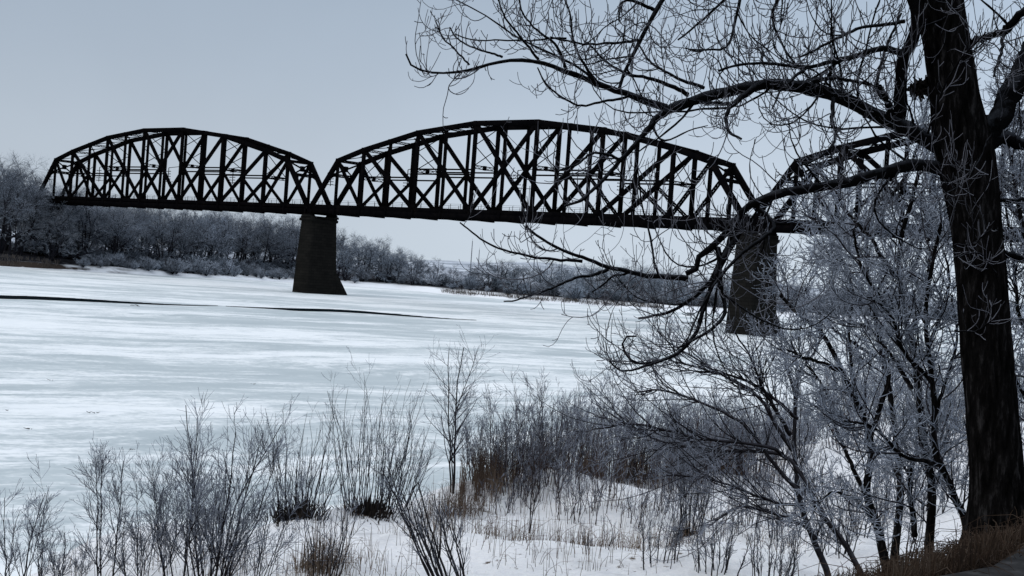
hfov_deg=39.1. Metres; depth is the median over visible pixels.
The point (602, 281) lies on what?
frosted tree
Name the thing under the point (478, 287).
frosted bush
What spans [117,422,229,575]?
frosted shrub
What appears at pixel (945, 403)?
willow bush
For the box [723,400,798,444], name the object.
willow bush
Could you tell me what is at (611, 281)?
frosted tree
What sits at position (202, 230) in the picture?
bare tree
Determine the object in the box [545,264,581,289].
frosted tree
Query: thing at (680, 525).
brush clump
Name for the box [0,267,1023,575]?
river ice
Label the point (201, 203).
truss span
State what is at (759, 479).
brush clump
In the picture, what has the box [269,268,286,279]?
frosted bush
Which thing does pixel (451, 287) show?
grey bush
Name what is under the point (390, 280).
grey bush
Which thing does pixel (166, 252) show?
grey bush
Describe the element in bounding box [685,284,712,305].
frosted tree
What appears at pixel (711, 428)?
willow bush
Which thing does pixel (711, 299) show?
frosted tree
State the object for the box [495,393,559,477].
willow bush
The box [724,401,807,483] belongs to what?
willow bush
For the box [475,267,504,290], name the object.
frosted tree
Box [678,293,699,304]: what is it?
grey bush
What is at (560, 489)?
willow bush
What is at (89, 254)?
grey bush
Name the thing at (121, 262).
frosted bush
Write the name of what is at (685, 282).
frosted tree
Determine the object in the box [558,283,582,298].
frosted bush
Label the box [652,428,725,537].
brush clump
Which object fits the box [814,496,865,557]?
brush clump
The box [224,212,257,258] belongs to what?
bare tree
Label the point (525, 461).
willow bush
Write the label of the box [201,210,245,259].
bare tree
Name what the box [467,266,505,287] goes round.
frosted tree
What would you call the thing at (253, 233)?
bare tree
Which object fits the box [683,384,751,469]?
willow bush
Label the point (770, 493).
brush clump
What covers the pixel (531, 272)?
frost white tree
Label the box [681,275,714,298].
frost white tree
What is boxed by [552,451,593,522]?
willow bush
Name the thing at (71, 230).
bare tree
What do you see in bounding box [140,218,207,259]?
bare tree
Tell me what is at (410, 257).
bare tree
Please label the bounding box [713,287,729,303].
frosted tree
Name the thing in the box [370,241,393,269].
bare tree
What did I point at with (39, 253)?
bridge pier
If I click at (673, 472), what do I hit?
willow bush
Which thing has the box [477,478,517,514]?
willow bush
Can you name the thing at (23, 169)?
bare tree
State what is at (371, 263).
bare tree
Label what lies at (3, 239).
bare tree
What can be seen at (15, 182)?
bare tree
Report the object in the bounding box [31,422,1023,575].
bank
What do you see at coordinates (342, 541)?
grassy shrub
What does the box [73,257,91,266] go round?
frosted bush
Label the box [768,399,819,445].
willow bush
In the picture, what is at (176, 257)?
grey bush
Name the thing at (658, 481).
willow bush
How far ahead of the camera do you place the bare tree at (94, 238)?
394.45 m
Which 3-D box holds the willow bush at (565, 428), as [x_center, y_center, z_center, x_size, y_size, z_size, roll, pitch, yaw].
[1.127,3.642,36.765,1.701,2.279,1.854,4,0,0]
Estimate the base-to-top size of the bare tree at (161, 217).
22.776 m
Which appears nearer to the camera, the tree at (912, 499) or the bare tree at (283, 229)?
the tree at (912, 499)
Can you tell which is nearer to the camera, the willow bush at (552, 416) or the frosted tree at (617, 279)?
the willow bush at (552, 416)
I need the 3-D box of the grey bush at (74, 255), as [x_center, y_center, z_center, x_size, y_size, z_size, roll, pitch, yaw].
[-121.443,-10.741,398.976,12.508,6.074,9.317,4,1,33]
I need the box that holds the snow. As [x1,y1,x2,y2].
[29,453,894,575]
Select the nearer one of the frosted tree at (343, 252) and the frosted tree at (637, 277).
the frosted tree at (343, 252)
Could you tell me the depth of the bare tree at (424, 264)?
532.94 m
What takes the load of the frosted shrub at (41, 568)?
on the bank at (480, 563)
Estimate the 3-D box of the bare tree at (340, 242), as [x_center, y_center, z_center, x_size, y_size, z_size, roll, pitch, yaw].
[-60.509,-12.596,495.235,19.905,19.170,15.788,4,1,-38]
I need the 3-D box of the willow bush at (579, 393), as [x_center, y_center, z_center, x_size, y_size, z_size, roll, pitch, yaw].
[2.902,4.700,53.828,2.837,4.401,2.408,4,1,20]
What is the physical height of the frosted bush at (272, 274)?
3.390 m
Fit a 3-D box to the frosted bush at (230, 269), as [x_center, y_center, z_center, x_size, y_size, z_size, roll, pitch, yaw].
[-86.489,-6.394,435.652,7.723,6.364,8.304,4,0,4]
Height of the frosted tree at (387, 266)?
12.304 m
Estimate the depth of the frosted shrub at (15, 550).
21.78 m
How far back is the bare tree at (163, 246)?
427.17 m
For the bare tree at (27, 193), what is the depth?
402.48 m
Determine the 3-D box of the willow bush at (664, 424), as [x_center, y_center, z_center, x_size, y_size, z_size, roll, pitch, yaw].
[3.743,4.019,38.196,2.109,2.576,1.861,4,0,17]
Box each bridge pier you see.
[27,204,65,257]
[292,214,346,294]
[725,232,780,335]
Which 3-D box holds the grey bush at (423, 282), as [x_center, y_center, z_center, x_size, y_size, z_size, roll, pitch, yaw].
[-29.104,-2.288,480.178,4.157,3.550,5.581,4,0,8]
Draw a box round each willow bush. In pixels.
[458,406,520,487]
[459,403,529,481]
[476,384,547,497]
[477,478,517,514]
[485,395,556,493]
[489,470,531,512]
[494,366,581,492]
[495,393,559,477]
[497,472,534,503]
[511,420,556,501]
[517,368,612,483]
[522,414,579,502]
[526,384,589,473]
[529,436,587,518]
[544,434,579,485]
[546,419,623,525]
[547,370,611,463]
[551,362,630,458]
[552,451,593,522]
[559,394,621,479]
[562,457,615,513]
[574,384,641,479]
[586,423,625,512]
[589,363,667,481]
[589,427,634,491]
[593,385,670,479]
[595,431,636,506]
[608,392,676,488]
[609,401,670,476]
[620,392,688,481]
[620,474,656,527]
[622,465,670,525]
[634,428,678,512]
[645,457,685,517]
[647,384,701,477]
[649,393,700,443]
[651,398,714,481]
[657,386,729,485]
[664,385,716,433]
[666,438,697,493]
[673,466,701,499]
[675,400,742,489]
[677,461,717,523]
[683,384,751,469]
[690,425,723,488]
[694,428,742,519]
[701,397,772,470]
[702,391,760,453]
[702,393,766,437]
[702,402,761,479]
[719,397,791,483]
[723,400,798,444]
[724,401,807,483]
[736,413,790,486]
[751,397,825,479]
[760,380,829,441]
[765,412,822,466]
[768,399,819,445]
[786,385,839,435]
[798,382,868,440]
[802,329,902,448]
[815,342,908,458]
[846,331,909,430]
[850,336,913,425]
[874,340,954,426]
[893,361,965,455]
[920,321,964,429]
[924,363,967,457]
[946,362,965,427]
[959,340,1023,432]
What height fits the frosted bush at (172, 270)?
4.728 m
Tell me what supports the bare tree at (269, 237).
on the bank at (67, 264)
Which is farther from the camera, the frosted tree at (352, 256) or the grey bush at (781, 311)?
the frosted tree at (352, 256)
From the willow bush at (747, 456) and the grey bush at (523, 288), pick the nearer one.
the willow bush at (747, 456)
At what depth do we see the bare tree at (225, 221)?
455.16 m
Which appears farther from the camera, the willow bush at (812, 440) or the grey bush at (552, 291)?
the grey bush at (552, 291)
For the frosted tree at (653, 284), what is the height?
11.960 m
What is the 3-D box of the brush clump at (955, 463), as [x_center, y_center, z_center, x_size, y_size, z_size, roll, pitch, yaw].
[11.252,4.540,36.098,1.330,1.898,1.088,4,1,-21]
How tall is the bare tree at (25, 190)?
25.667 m
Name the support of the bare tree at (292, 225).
on the bank at (67, 264)
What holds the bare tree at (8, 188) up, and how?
on the bank at (67, 264)
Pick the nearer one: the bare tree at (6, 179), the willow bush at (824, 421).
the willow bush at (824, 421)
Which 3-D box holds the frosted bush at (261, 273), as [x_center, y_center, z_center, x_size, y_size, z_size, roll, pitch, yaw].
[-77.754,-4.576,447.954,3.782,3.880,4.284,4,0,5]
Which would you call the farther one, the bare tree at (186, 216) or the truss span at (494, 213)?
the bare tree at (186, 216)
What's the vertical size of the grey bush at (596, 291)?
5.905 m
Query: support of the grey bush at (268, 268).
on the bank at (67, 264)
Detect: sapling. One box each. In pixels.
[417,324,499,493]
[518,424,552,533]
[562,483,580,523]
[579,521,592,554]
[601,503,617,549]
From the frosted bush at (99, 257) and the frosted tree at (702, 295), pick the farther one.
the frosted tree at (702, 295)
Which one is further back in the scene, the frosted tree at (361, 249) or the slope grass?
the frosted tree at (361, 249)
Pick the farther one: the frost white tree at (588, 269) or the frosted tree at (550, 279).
the frost white tree at (588, 269)
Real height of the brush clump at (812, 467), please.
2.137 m
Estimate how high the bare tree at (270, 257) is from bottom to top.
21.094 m
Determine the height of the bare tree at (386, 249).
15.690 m
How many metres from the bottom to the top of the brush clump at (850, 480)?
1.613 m
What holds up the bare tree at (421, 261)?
on the bank at (67, 264)
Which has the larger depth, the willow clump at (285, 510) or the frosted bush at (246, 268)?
the frosted bush at (246, 268)
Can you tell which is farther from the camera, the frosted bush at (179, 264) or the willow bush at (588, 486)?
the frosted bush at (179, 264)
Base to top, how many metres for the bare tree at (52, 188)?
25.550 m
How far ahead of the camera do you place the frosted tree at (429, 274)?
481.88 m
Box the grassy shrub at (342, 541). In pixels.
[286,461,368,575]
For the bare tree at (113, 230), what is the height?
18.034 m
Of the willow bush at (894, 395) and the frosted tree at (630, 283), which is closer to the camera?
the willow bush at (894, 395)
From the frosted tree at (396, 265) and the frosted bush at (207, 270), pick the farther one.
the frosted tree at (396, 265)
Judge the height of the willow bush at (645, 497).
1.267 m
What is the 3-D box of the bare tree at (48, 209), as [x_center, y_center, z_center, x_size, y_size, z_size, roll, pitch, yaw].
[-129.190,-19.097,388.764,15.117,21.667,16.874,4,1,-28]
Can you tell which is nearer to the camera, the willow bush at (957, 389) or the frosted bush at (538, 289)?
the willow bush at (957, 389)
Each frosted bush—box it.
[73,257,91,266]
[90,257,98,265]
[94,252,104,263]
[97,260,105,266]
[104,253,121,265]
[107,253,125,265]
[117,255,128,266]
[121,262,131,267]
[130,261,141,268]
[138,255,161,270]
[159,257,183,270]
[159,259,186,274]
[169,258,189,273]
[182,255,205,273]
[182,260,196,272]
[194,258,217,275]
[209,262,221,275]
[214,256,239,275]
[219,257,232,274]
[231,265,241,276]
[237,258,253,274]
[243,267,251,275]
[249,263,262,274]
[251,269,258,277]
[257,269,267,277]
[265,269,280,278]
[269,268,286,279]
[287,267,294,277]
[349,265,373,281]
[351,276,358,282]
[370,267,393,281]
[395,273,408,283]
[403,269,428,283]
[419,271,444,285]
[474,278,483,289]
[527,285,537,293]
[534,283,545,293]
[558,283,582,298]
[632,294,649,303]
[643,288,663,301]
[654,289,672,302]
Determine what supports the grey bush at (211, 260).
on the bank at (67, 264)
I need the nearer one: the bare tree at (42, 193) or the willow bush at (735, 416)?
the willow bush at (735, 416)
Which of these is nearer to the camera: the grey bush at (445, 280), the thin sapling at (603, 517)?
the thin sapling at (603, 517)
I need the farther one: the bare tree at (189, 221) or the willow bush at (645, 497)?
the bare tree at (189, 221)
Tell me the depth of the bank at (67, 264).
441.15 m
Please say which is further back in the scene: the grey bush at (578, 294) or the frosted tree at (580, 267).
the frosted tree at (580, 267)
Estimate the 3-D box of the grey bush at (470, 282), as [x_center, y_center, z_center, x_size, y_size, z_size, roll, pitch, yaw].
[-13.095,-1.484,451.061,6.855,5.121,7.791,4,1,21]
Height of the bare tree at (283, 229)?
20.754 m
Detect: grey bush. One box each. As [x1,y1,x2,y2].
[7,235,33,252]
[45,243,68,256]
[62,243,81,258]
[68,240,82,257]
[82,248,97,262]
[96,250,120,261]
[119,250,145,261]
[126,243,157,260]
[153,249,173,260]
[169,251,191,264]
[180,254,202,271]
[204,255,226,273]
[214,256,227,273]
[233,256,265,264]
[235,261,248,274]
[259,262,277,272]
[270,259,295,274]
[387,271,396,281]
[418,277,427,284]
[436,273,449,285]
[446,282,456,288]
[457,275,483,290]
[489,277,501,290]
[503,288,514,294]
[510,282,535,293]
[549,283,563,296]
[561,281,587,300]
[577,279,594,297]
[587,282,606,299]
[607,292,620,301]
[610,290,623,299]
[621,290,638,301]
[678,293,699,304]
[776,304,785,313]
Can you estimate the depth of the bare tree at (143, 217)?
414.85 m
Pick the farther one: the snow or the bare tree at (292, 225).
the bare tree at (292, 225)
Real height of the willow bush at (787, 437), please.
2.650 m
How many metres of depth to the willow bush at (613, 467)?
32.91 m
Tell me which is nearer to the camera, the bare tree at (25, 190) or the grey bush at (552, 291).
the bare tree at (25, 190)
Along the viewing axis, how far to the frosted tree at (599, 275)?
586.53 m
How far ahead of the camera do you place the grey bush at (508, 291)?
433.63 m
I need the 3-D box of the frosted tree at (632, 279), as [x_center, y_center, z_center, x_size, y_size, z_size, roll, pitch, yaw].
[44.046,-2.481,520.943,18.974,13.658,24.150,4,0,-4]
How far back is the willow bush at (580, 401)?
37.56 m
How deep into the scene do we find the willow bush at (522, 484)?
34.16 m
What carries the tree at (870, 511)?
on the bank at (480, 563)
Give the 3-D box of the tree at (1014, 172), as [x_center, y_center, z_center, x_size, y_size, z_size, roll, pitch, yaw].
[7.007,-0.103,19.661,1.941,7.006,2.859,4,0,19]
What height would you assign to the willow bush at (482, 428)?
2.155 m
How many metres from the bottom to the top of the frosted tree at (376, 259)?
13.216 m
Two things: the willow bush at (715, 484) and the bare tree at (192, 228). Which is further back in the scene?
the bare tree at (192, 228)
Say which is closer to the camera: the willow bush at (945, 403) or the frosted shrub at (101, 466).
the frosted shrub at (101, 466)
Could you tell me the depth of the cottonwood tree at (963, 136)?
12.79 m
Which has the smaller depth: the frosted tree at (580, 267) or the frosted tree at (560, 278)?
the frosted tree at (560, 278)
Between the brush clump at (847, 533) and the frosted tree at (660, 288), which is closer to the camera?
the brush clump at (847, 533)
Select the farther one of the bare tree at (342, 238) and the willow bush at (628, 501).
the bare tree at (342, 238)
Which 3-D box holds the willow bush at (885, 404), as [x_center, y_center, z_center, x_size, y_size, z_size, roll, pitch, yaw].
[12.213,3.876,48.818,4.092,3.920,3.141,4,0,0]
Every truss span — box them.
[35,127,329,216]
[307,119,762,231]
[747,110,1022,242]
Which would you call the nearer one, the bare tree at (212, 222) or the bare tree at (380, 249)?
the bare tree at (212, 222)
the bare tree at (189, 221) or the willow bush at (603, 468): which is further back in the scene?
the bare tree at (189, 221)
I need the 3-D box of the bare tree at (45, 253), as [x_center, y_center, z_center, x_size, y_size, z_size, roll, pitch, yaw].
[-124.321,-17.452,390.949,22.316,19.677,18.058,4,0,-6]
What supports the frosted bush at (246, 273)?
on the bank at (67, 264)
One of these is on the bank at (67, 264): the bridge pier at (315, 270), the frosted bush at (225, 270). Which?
the frosted bush at (225, 270)
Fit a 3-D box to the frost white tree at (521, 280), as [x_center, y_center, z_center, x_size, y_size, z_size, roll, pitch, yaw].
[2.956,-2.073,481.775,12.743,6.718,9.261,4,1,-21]
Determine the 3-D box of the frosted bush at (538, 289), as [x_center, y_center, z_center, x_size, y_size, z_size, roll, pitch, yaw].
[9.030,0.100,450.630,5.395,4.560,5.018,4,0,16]
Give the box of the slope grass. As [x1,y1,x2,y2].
[754,506,1023,575]
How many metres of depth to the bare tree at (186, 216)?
453.91 m
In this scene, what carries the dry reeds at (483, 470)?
on the bank at (480, 563)
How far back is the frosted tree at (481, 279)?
461.93 m
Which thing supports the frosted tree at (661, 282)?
on the bank at (67, 264)
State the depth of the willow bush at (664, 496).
32.66 m
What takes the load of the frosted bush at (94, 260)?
on the bank at (67, 264)
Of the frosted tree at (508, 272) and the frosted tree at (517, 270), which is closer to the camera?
the frosted tree at (508, 272)
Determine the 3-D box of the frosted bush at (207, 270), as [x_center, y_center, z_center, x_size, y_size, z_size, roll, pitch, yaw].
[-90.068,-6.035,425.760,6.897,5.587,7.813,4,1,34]
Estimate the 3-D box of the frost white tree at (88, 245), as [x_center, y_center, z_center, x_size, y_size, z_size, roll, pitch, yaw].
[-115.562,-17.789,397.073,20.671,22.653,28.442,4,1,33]
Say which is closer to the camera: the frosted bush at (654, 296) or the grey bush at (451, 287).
the grey bush at (451, 287)
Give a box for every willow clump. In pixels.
[246,393,353,526]
[315,346,432,523]
[370,402,441,513]
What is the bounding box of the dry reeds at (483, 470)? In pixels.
[459,432,819,514]
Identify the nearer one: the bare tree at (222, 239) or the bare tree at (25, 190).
the bare tree at (25, 190)
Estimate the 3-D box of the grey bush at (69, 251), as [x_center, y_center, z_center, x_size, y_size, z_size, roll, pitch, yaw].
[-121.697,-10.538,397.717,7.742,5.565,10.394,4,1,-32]
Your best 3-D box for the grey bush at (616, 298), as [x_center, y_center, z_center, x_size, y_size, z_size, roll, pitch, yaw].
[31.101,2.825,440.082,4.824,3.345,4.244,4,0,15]
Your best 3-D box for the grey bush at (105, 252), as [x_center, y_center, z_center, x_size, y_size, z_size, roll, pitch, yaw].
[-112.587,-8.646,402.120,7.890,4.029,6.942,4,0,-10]
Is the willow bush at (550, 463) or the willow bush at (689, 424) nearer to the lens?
the willow bush at (550, 463)
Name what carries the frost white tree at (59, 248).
on the bank at (67, 264)
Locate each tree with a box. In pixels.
[0,148,38,233]
[0,152,47,236]
[0,154,30,188]
[0,160,30,250]
[0,163,30,205]
[0,164,45,253]
[0,166,13,201]
[0,166,48,237]
[0,168,84,255]
[0,169,52,249]
[0,171,26,210]
[0,196,54,254]
[4,178,87,220]
[6,184,88,257]
[7,178,64,254]
[11,160,61,190]
[11,172,72,226]
[12,178,85,224]
[17,188,84,256]
[27,204,109,260]
[48,206,126,253]
[51,194,98,259]
[55,185,139,260]
[60,193,98,247]
[71,183,106,243]
[72,206,112,245]
[80,210,149,255]
[82,207,151,254]
[84,208,144,248]
[89,194,147,254]
[93,207,138,248]
[97,209,156,254]
[101,196,151,247]
[109,208,170,259]
[115,208,160,249]
[121,210,171,260]
[122,208,185,256]
[128,208,176,248]
[133,211,183,258]
[135,208,171,252]
[136,210,193,262]
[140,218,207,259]
[143,209,204,255]
[158,209,197,241]
[164,209,196,240]
[165,211,237,256]
[167,213,216,256]
[173,198,213,237]
[174,210,227,257]
[177,199,202,232]
[177,210,224,255]
[177,217,230,258]
[182,217,248,262]
[191,211,240,261]
[193,216,237,261]
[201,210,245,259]
[206,211,249,258]
[215,215,266,268]
[217,214,255,258]
[220,217,273,261]
[221,212,276,262]
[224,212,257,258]
[226,216,297,267]
[227,212,274,257]
[238,214,280,267]
[240,213,285,265]
[250,223,297,268]
[253,214,281,254]
[264,220,300,270]
[265,216,290,260]
[270,214,297,261]
[271,219,300,274]
[274,214,300,263]
[277,215,299,272]
[336,226,364,273]
[336,235,368,269]
[336,236,360,275]
[336,246,362,280]
[337,227,349,264]
[337,237,380,277]
[338,242,384,281]
[339,231,374,266]
[348,241,388,280]
[360,238,392,274]
[363,237,400,278]
[364,245,402,281]
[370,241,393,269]
[372,242,390,269]
[372,252,413,282]
[383,253,408,280]
[387,249,410,282]
[390,247,419,274]
[399,254,430,279]
[402,259,426,284]
[403,255,425,273]
[405,0,1023,539]
[412,253,430,273]
[413,257,427,274]
[420,269,439,284]
[426,257,447,276]
[445,274,454,284]
[446,264,461,282]
[451,277,463,289]
[456,261,489,279]
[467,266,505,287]
[474,274,489,286]
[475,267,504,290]
[482,257,524,281]
[488,259,519,287]
[490,264,533,286]
[500,263,525,287]
[500,277,518,291]
[505,263,528,279]
[507,274,532,288]
[516,264,549,285]
[528,260,570,285]
[528,261,562,284]
[531,271,564,290]
[538,278,566,295]
[539,271,581,296]
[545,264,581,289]
[558,264,594,287]
[567,259,614,285]
[576,263,617,292]
[581,277,607,298]
[590,269,626,295]
[594,265,639,293]
[598,269,646,293]
[607,254,657,289]
[609,273,660,299]
[610,265,650,292]
[619,266,654,290]
[620,276,647,293]
[622,268,675,292]
[644,268,688,297]
[646,272,679,294]
[649,280,677,299]
[660,271,699,296]
[661,273,704,297]
[661,280,690,302]
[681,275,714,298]
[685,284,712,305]
[686,277,724,298]
[699,291,721,306]
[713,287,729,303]
[740,189,927,565]
[745,71,955,563]
[785,124,967,550]
[791,179,1018,533]
[957,35,1023,450]
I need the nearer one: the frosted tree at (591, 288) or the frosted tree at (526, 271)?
the frosted tree at (591, 288)
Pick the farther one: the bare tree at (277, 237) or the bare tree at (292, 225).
the bare tree at (292, 225)
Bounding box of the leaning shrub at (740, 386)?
[526,252,862,575]
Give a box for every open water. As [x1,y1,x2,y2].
[0,295,216,305]
[230,306,468,319]
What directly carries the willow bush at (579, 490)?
on the bank at (480, 563)
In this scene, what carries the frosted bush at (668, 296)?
on the bank at (67, 264)
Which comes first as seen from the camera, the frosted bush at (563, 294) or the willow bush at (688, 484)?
the willow bush at (688, 484)
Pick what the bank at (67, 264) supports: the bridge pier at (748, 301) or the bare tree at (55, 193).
the bare tree at (55, 193)
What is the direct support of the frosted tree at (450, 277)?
on the bank at (67, 264)
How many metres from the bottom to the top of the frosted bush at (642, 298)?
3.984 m
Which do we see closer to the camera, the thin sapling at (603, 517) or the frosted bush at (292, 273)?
the thin sapling at (603, 517)
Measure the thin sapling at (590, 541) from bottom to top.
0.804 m
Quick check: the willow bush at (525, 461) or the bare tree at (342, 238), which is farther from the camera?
the bare tree at (342, 238)
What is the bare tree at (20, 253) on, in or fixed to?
on the bank at (67, 264)
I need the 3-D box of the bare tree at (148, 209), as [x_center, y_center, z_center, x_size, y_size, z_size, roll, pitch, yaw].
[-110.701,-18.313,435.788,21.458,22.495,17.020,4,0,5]
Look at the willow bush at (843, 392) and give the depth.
52.05 m
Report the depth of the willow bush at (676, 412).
54.91 m
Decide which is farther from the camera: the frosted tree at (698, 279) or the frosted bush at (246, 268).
the frosted tree at (698, 279)
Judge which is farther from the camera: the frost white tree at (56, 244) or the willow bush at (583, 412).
the frost white tree at (56, 244)
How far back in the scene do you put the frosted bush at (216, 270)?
429.48 m
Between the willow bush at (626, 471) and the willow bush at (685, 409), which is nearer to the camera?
the willow bush at (626, 471)
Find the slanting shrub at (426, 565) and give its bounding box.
[360,441,476,575]
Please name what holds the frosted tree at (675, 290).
on the bank at (67, 264)
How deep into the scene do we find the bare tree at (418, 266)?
480.50 m
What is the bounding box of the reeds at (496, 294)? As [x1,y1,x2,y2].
[0,253,660,308]
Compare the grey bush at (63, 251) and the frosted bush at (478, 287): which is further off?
the frosted bush at (478, 287)
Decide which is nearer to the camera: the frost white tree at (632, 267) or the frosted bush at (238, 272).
the frosted bush at (238, 272)
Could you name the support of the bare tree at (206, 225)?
on the bank at (67, 264)
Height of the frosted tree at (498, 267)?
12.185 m
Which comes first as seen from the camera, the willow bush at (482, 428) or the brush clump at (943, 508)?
the brush clump at (943, 508)
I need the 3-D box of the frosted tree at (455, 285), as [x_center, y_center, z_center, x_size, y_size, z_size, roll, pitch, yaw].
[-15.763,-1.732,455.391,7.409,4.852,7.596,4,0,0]
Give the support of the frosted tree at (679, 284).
on the bank at (67, 264)
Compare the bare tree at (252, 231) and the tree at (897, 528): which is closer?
the tree at (897, 528)
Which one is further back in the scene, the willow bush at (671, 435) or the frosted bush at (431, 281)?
the frosted bush at (431, 281)
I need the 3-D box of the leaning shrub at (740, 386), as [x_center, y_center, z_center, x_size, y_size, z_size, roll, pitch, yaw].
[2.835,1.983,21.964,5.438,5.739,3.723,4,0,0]
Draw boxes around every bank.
[0,238,1023,328]
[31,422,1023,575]
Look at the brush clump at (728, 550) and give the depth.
24.29 m
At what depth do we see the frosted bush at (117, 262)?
397.38 m
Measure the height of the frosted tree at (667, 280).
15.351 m
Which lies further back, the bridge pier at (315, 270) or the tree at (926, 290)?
the bridge pier at (315, 270)
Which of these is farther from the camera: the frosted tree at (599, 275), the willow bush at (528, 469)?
the frosted tree at (599, 275)
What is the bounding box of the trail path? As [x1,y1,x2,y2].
[943,547,1023,575]
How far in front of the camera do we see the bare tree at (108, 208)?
427.96 m
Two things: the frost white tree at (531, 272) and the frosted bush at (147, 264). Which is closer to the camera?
the frosted bush at (147, 264)
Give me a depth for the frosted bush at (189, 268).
422.22 m
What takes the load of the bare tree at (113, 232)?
on the bank at (67, 264)
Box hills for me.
[0,228,1023,312]
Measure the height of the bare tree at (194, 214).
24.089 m
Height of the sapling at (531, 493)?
2.549 m
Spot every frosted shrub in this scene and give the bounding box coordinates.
[0,454,73,575]
[23,495,85,575]
[37,527,98,575]
[64,431,150,575]
[99,464,182,575]
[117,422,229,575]
[145,388,309,575]
[225,460,313,575]
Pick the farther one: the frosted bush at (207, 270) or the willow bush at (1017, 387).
the frosted bush at (207, 270)
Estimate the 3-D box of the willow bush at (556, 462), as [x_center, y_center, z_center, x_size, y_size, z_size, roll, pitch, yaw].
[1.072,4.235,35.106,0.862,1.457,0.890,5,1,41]
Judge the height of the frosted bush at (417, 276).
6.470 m
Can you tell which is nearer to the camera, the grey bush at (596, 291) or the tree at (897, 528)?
the tree at (897, 528)
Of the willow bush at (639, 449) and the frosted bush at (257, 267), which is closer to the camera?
the willow bush at (639, 449)
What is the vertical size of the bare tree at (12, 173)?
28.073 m
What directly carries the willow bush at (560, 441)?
on the bank at (480, 563)
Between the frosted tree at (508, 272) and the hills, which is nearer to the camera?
the frosted tree at (508, 272)
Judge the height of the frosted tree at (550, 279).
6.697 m
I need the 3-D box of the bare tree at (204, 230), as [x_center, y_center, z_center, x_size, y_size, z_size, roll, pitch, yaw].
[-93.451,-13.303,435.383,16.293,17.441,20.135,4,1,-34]
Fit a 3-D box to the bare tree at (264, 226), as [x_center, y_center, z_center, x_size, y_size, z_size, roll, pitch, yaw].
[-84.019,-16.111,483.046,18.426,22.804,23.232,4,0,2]
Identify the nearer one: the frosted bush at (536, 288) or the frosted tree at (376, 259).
the frosted bush at (536, 288)
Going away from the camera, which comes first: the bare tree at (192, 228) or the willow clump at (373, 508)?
the willow clump at (373, 508)
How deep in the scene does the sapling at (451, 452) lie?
34.23 m
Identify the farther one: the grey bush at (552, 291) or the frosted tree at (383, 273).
the frosted tree at (383, 273)
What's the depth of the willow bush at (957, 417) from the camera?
52.55 m
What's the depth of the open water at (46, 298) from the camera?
182.78 m
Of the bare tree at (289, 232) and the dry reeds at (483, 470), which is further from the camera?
the bare tree at (289, 232)
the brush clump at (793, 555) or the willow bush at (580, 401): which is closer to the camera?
the brush clump at (793, 555)
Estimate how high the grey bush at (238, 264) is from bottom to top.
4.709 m
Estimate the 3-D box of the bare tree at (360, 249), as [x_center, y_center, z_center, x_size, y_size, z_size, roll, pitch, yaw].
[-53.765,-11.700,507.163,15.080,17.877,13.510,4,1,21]
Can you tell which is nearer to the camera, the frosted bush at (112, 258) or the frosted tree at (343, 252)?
the frosted bush at (112, 258)
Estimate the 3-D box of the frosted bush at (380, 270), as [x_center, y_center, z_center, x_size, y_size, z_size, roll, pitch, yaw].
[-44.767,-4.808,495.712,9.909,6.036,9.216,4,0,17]
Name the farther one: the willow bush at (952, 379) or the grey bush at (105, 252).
the grey bush at (105, 252)
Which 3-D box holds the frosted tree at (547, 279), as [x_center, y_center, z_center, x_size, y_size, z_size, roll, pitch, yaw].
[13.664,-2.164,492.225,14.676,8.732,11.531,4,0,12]
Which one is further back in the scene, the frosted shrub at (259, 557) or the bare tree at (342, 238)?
the bare tree at (342, 238)
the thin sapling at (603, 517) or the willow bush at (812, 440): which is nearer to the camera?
the thin sapling at (603, 517)
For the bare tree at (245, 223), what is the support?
on the bank at (67, 264)
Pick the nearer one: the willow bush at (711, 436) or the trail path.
the trail path
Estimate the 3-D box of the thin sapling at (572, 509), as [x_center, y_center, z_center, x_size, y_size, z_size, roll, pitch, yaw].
[1.290,4.905,32.359,0.517,1.053,0.162,4,0,16]
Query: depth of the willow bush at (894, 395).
59.73 m
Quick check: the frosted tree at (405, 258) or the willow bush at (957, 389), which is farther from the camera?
the frosted tree at (405, 258)
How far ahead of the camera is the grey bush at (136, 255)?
408.37 m
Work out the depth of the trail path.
8.83 m
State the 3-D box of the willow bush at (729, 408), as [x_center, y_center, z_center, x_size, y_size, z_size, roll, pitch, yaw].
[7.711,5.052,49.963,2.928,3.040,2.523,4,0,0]
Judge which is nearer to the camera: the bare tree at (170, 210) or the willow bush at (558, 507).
the willow bush at (558, 507)
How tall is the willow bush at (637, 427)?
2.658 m
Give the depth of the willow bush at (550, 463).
33.03 m
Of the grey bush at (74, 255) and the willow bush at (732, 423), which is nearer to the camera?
the willow bush at (732, 423)
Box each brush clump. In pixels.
[627,492,690,569]
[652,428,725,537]
[680,508,755,575]
[724,460,778,529]
[735,511,807,575]
[758,463,814,540]
[778,430,839,507]
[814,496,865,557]
[827,460,888,537]
[871,454,907,525]
[871,475,939,557]
[911,450,966,514]
[937,437,968,500]
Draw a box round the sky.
[0,0,1023,303]
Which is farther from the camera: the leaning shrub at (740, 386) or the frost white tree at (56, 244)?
the frost white tree at (56, 244)
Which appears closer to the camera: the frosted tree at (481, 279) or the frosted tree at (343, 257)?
the frosted tree at (481, 279)
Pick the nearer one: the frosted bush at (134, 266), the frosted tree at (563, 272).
the frosted bush at (134, 266)
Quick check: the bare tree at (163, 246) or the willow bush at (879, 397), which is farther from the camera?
the bare tree at (163, 246)
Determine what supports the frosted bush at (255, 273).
on the bank at (67, 264)
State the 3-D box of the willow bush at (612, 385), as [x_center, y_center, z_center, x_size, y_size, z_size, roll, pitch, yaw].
[3.044,3.592,38.100,2.206,3.255,2.397,4,0,0]
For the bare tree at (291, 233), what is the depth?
479.27 m

